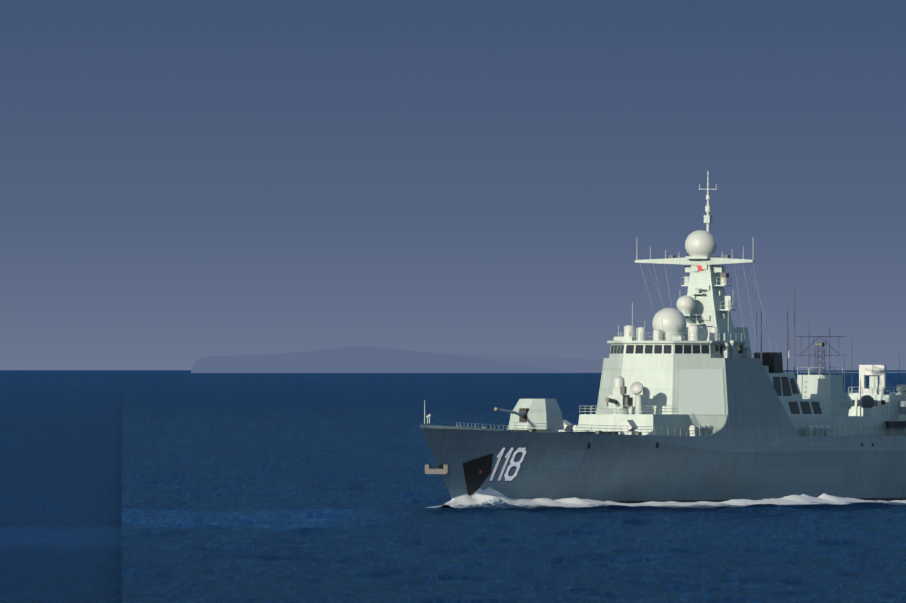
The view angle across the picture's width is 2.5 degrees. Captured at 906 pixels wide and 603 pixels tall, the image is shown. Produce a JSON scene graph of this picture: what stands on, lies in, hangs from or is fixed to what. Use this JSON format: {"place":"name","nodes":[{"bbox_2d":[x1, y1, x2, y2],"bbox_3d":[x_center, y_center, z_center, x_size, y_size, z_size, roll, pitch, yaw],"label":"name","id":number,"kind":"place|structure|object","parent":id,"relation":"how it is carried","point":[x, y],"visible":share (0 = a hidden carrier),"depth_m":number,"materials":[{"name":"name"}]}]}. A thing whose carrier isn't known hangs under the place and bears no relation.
{"place":"outdoors","nodes":[
{"label":"outdoors","id":0,"kind":"place"},
{"bbox_2d":[191,346,576,372],"bbox_3d":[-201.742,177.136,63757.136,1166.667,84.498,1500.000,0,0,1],"label":"hill","id":1,"kind":"structure","parent":0,"point":[356,359],"depth_m":63431.02,"materials":[{"name":"grey"}]},
{"bbox_2d":[0,0,905,369],"label":"sky","id":2,"kind":"structure","parent":0,"point":[182,182],"materials":[{"name":"blue"}]},
{"bbox_2d":[0,370,905,602],"bbox_3d":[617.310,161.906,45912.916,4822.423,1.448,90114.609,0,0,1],"label":"sea","id":3,"kind":"structure","parent":0,"point":[280,488],"depth_m":2008.97,"materials":[{"name":"liquid"}]},
{"bbox_2d":[420,171,905,502],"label":"destroyer","id":4,"kind":"object","parent":3,"relation":"on","point":[697,402],"visible":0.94,"depth_m":2283.04,"materials":[{"name":"paint"}]},
{"bbox_2d":[425,487,905,508],"bbox_3d":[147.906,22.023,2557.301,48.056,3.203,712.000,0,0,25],"label":"wake foam","id":5,"kind":"object","parent":3,"relation":"on","point":[488,497],"visible":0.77,"depth_m":2252.96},
{"bbox_2d":[441,353,905,372],"bbox_3d":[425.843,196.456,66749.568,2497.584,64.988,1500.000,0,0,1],"label":"land","id":6,"kind":"structure","parent":0,"point":[578,365],"depth_m":66655.70,"materials":[{"name":"grey"}]}
]}

